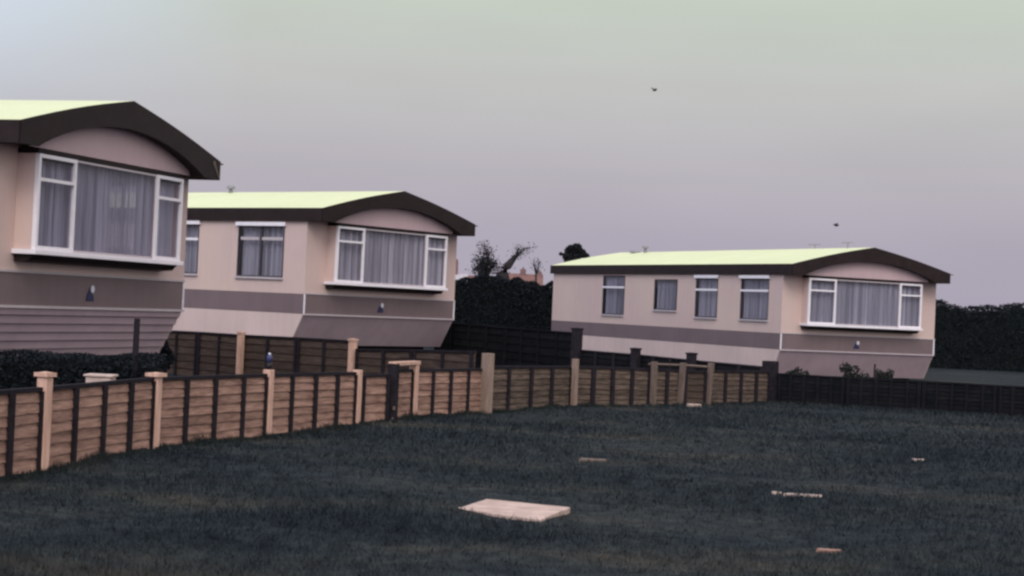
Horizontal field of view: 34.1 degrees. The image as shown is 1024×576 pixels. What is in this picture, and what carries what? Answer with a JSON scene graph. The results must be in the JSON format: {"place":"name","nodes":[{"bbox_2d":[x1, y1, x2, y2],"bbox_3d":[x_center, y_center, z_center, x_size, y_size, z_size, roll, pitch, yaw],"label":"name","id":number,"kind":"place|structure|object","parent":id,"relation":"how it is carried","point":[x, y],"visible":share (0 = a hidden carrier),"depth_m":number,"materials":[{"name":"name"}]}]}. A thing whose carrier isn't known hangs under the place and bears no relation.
{"place":"outdoors","nodes":[
{"label":"outdoors","id":0,"kind":"place"},
{"bbox_2d":[83,373,118,382],"bbox_3d":[-4.177,1.260,16.884,0.290,0.775,0.280,3,-1,0],"label":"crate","id":1,"kind":"object","parent":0,"point":[94,377],"visible":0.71,"depth_m":16.77,"materials":[{"name":"beige wood"}]},
{"bbox_2d":[266,353,271,369],"bbox_3d":[-2.820,0.851,19.390,0.072,0.195,0.072,3,-1,0],"label":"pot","id":2,"kind":"object","parent":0,"point":[269,363],"visible":1,"depth_m":19.36,"materials":[{"name":"blue ceramic"}]},
{"bbox_2d":[455,259,467,279],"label":"house","id":3,"kind":"structure","parent":0,"point":[458,276],"depth_m":263.14,"materials":[{"name":"grey"}]},
{"bbox_2d":[0,347,1023,575],"bbox_3d":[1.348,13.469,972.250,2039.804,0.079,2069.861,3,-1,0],"label":"ground","id":4,"kind":"structure","parent":0,"point":[1010,378],"depth_m":13.74,"materials":[{"name":"green plant"}]},
{"bbox_2d":[0,349,168,389],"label":"hedge","id":5,"kind":"object","parent":4,"relation":"on","point":[20,370],"visible":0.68,"depth_m":20.02,"materials":[{"name":"green plant"}]},
{"bbox_2d":[0,100,222,367],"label":"caravan","id":6,"kind":"object","parent":4,"relation":"on","point":[93,207],"visible":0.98,"depth_m":23.73,"materials":[{"name":"grey paint"}]},
{"bbox_2d":[31,153,77,251],"bbox_3d":[-6.163,-1.138,22.502,0.066,1.271,0.930,2,-1,17],"label":"casement window","id":7,"kind":"structure","parent":6,"relation":"in","point":[40,157],"depth_m":22.41,"materials":[{"name":"grey plastic"}]},
{"bbox_2d":[73,160,156,258],"bbox_3d":[-5.713,-1.099,24.021,0.038,1.271,2.237,2,-1,17],"label":"picture window","id":8,"kind":"structure","parent":6,"relation":"in","point":[82,162],"depth_m":24.52,"materials":[{"name":"white glass"}]},
{"bbox_2d":[152,175,183,260],"bbox_3d":[-5.258,-1.060,25.476,0.066,1.271,0.805,2,-1,17],"label":"casement window","id":9,"kind":"structure","parent":6,"relation":"in","point":[160,178],"depth_m":25.56,"materials":[{"name":"grey plastic"}]},
{"bbox_2d":[131,318,139,377],"bbox_3d":[-4.527,1.048,19.986,0.078,1.368,0.078,3,-1,-22],"label":"washing post","id":10,"kind":"object","parent":4,"relation":"on","point":[136,334],"visible":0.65,"depth_m":19.96,"materials":[{"name":"grey metal"}]},
{"bbox_2d":[159,339,175,372],"bbox_3d":[-5.681,1.161,27.382,0.301,0.733,0.474,3,-1,0],"label":"shrub","id":11,"kind":"object","parent":4,"relation":"on","point":[165,348],"visible":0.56,"depth_m":27.33,"materials":[{"name":"green plant"}]},
{"bbox_2d":[0,369,362,476],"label":"fence","id":12,"kind":"object","parent":4,"relation":"on","point":[44,422],"visible":0.9,"depth_m":16.80,"materials":[{"name":"brown wood"}]},
{"bbox_2d":[155,330,358,375],"bbox_3d":[-4.828,1.346,30.692,0.262,1.116,6.348,3,-1,-44],"label":"fence","id":13,"kind":"object","parent":4,"relation":"on","point":[195,353],"visible":0.73,"depth_m":30.71,"materials":[{"name":"brown wood"}]},
{"bbox_2d":[172,186,477,348],"bbox_3d":[-8.434,-0.334,43.843,14.540,4.663,5.700,2,-1,37],"label":"caravan","id":14,"kind":"object","parent":4,"relation":"on","point":[372,269],"visible":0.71,"depth_m":39.14,"materials":[{"name":"grey"}]},
{"bbox_2d":[184,221,200,275],"bbox_3d":[-7.932,-0.962,40.101,1.330,1.310,0.217,2,-1,37],"label":"window","id":15,"kind":"structure","parent":14,"relation":"in","point":[192,229],"depth_m":39.97,"materials":[{"name":"grey"}]},
{"bbox_2d":[234,222,286,279],"bbox_3d":[-5.776,-0.863,38.496,1.590,1.310,0.214,2,-1,37],"label":"window","id":16,"kind":"structure","parent":14,"relation":"in","point":[263,242],"depth_m":38.49,"materials":[{"name":"grey"}]},
{"bbox_2d":[334,226,365,282],"bbox_3d":[-3.721,-0.761,38.332,0.066,1.271,0.930,2,-1,37],"label":"casement window","id":17,"kind":"structure","parent":14,"relation":"in","point":[338,228],"depth_m":38.27,"materials":[{"name":"grey plastic"}]},
{"bbox_2d":[363,229,425,286],"bbox_3d":[-2.790,-0.703,39.622,0.039,1.271,2.237,2,-1,37],"label":"picture window","id":18,"kind":"structure","parent":14,"relation":"in","point":[366,229],"depth_m":39.96,"materials":[{"name":"white glass"}]},
{"bbox_2d":[424,235,447,287],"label":"casement window","id":19,"kind":"structure","parent":14,"relation":"in","point":[444,238],"depth_m":40.88,"materials":[{"name":"grey plastic"}]},
{"bbox_2d":[354,348,476,373],"bbox_3d":[-1.625,1.410,27.181,0.094,0.928,3.164,3,-1,-41],"label":"fence","id":20,"kind":"object","parent":4,"relation":"on","point":[372,361],"visible":0.45,"depth_m":27.18,"materials":[{"name":"brown wood"}]},
{"bbox_2d":[388,361,482,420],"bbox_3d":[-1.074,1.501,23.740,0.208,0.939,3.068,2,-1,22],"label":"fence","id":21,"kind":"object","parent":4,"relation":"on","point":[414,388],"visible":0.89,"depth_m":23.60,"materials":[{"name":"brown wood"}]},
{"bbox_2d":[360,374,390,421],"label":"gate","id":22,"kind":"structure","parent":21,"relation":"attached to","point":[375,398],"depth_m":22.02,"materials":[{"name":"brown wood"}]},
{"bbox_2d":[465,240,499,275],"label":"scrub tree","id":23,"kind":"object","parent":4,"relation":"on","point":[488,265],"visible":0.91,"depth_m":65.94,"materials":[{"name":"green plant"}]},
{"bbox_2d":[452,272,552,329],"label":"hedge","id":24,"kind":"object","parent":4,"relation":"on","point":[482,298],"visible":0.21,"depth_m":64.11,"materials":[{"name":"green plant"}]},
{"bbox_2d":[434,323,583,367],"bbox_3d":[-0.209,1.530,40.172,0.395,1.398,9.366,3,-1,-21],"label":"fence","id":25,"kind":"object","parent":4,"relation":"on","point":[508,346],"visible":0.69,"depth_m":39.73,"materials":[{"name":"brown wood"}]},
{"bbox_2d":[459,499,569,521],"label":"concrete slab","id":26,"kind":"structure","parent":4,"relation":"on","point":[519,510],"depth_m":13.15,"materials":[{"name":"beige concrete"}]},
{"bbox_2d":[492,242,537,283],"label":"leaning tree","id":27,"kind":"object","parent":4,"relation":"on","point":[506,266],"visible":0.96,"depth_m":65.94,"materials":[{"name":"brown plant"}]},
{"bbox_2d":[529,258,544,281],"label":"sapling","id":28,"kind":"object","parent":4,"relation":"on","point":[536,270],"visible":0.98,"depth_m":74.98,"materials":[{"name":"brown plant"}]},
{"bbox_2d":[559,243,589,261],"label":"bushy tree","id":29,"kind":"object","parent":4,"relation":"on","point":[575,251],"visible":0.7,"depth_m":69.88,"materials":[{"name":"green plant"}]},
{"bbox_2d":[479,353,679,413],"bbox_3d":[1.115,1.611,27.520,0.553,1.064,5.896,2,-1,35],"label":"fence","id":30,"kind":"object","parent":4,"relation":"on","point":[511,387],"visible":0.92,"depth_m":27.64,"materials":[{"name":"brown wood"}]},
{"bbox_2d":[579,458,606,461],"bbox_3d":[0.867,1.868,17.851,0.312,0.078,0.207,3,-1,0],"label":"flat stone","id":31,"kind":"object","parent":4,"relation":"on","point":[590,459],"visible":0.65,"depth_m":17.76,"materials":[{"name":"grey stone"}]},
{"bbox_2d":[580,348,761,370],"bbox_3d":[3.099,1.785,34.348,4.735,1.049,0.314,2,-1,41],"label":"fence","id":32,"kind":"object","parent":4,"relation":"on","point":[634,358],"visible":0.37,"depth_m":34.74,"materials":[{"name":"brown wood"}]},
{"bbox_2d":[687,403,700,406],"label":"paving slab","id":33,"kind":"structure","parent":4,"relation":"on","point":[692,405],"depth_m":29.58,"materials":[{"name":"concrete"}]},
{"bbox_2d":[677,363,714,405],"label":"gate","id":34,"kind":"structure","parent":4,"relation":"on","point":[695,386],"depth_m":30.07,"materials":[{"name":"brown wood"}]},
{"bbox_2d":[711,361,778,402],"bbox_3d":[4.292,1.848,31.366,0.240,0.959,2.496,2,-1,38],"label":"fence","id":35,"kind":"object","parent":4,"relation":"on","point":[739,386],"visible":0.91,"depth_m":31.50,"materials":[{"name":"brown wood"}]},
{"bbox_2d":[550,242,952,379],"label":"caravan","id":36,"kind":"object","parent":4,"relation":"on","point":[824,311],"visible":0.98,"depth_m":48.45,"materials":[{"name":"grey metal"}]},
{"bbox_2d":[600,275,624,316],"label":"window","id":37,"kind":"structure","parent":36,"relation":"in","point":[615,285],"depth_m":55.25,"materials":[{"name":"grey glass"}]},
{"bbox_2d":[652,279,677,311],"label":"window","id":38,"kind":"structure","parent":36,"relation":"in","point":[667,288],"depth_m":52.22,"materials":[{"name":"grey glass"}]},
{"bbox_2d":[693,275,718,318],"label":"window","id":39,"kind":"structure","parent":36,"relation":"in","point":[708,294],"depth_m":50.10,"materials":[{"name":"grey glass"}]},
{"bbox_2d":[738,275,770,321],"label":"window","id":40,"kind":"structure","parent":36,"relation":"in","point":[756,295],"depth_m":47.81,"materials":[{"name":"grey glass"}]},
{"bbox_2d":[807,278,836,324],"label":"casement window","id":41,"kind":"structure","parent":36,"relation":"in","point":[834,281],"depth_m":46.70,"materials":[{"name":"grey plastic"}]},
{"bbox_2d":[835,280,899,326],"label":"picture window","id":42,"kind":"structure","parent":36,"relation":"in","point":[837,280],"depth_m":47.58,"materials":[{"name":"white glass"}]},
{"bbox_2d":[898,283,922,327],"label":"casement window","id":43,"kind":"structure","parent":36,"relation":"in","point":[920,286],"depth_m":48.08,"materials":[{"name":"grey plastic"}]},
{"bbox_2d":[785,366,809,374],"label":"garden plant","id":44,"kind":"object","parent":4,"relation":"on","point":[797,370],"visible":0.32,"depth_m":44.51,"materials":[{"name":"green plant"}]},
{"bbox_2d":[783,493,821,496],"bbox_3d":[2.621,1.896,15.036,0.355,0.080,0.079,3,-1,0],"label":"timber offcut","id":45,"kind":"object","parent":4,"relation":"on","point":[802,494],"visible":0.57,"depth_m":15.01,"materials":[{"name":"beige wood"}]},
{"bbox_2d":[816,548,841,552],"bbox_3d":[2.234,1.883,11.775,0.189,0.078,0.096,3,-1,0],"label":"brick fragment","id":46,"kind":"object","parent":4,"relation":"on","point":[823,549],"visible":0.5,"depth_m":11.74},
{"bbox_2d":[839,362,869,377],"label":"garden plant","id":47,"kind":"object","parent":4,"relation":"on","point":[847,368],"visible":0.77,"depth_m":45.40,"materials":[{"name":"green plant"}]},
{"bbox_2d":[875,368,894,378],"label":"garden plant","id":48,"kind":"object","parent":4,"relation":"on","point":[880,375],"visible":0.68,"depth_m":45.69,"materials":[{"name":"green plant"}]},
{"bbox_2d":[776,373,1023,416],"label":"fence","id":49,"kind":"object","parent":4,"relation":"on","point":[1008,400],"visible":0.94,"depth_m":31.47,"materials":[{"name":"brown wood"}]},
{"bbox_2d":[928,299,1023,371],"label":"hedge","id":50,"kind":"object","parent":4,"relation":"on","point":[976,338],"visible":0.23,"depth_m":66.13,"materials":[{"name":"green plant"}]},
{"bbox_2d":[0,400,1023,485],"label":"long grass","id":51,"kind":"structure","parent":0,"point":[196,442],"depth_m":19.35,"materials":[{"name":"green plant"}]},
{"bbox_2d":[0,0,1023,310],"label":"sky","id":52,"kind":"structure","parent":0,"point":[767,124],"materials":[{"name":"grey"}]},
{"bbox_2d":[509,267,542,284],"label":"house","id":53,"kind":"structure","parent":0,"point":[523,275],"depth_m":242.96,"materials":[{"name":"orange"}]}
]}

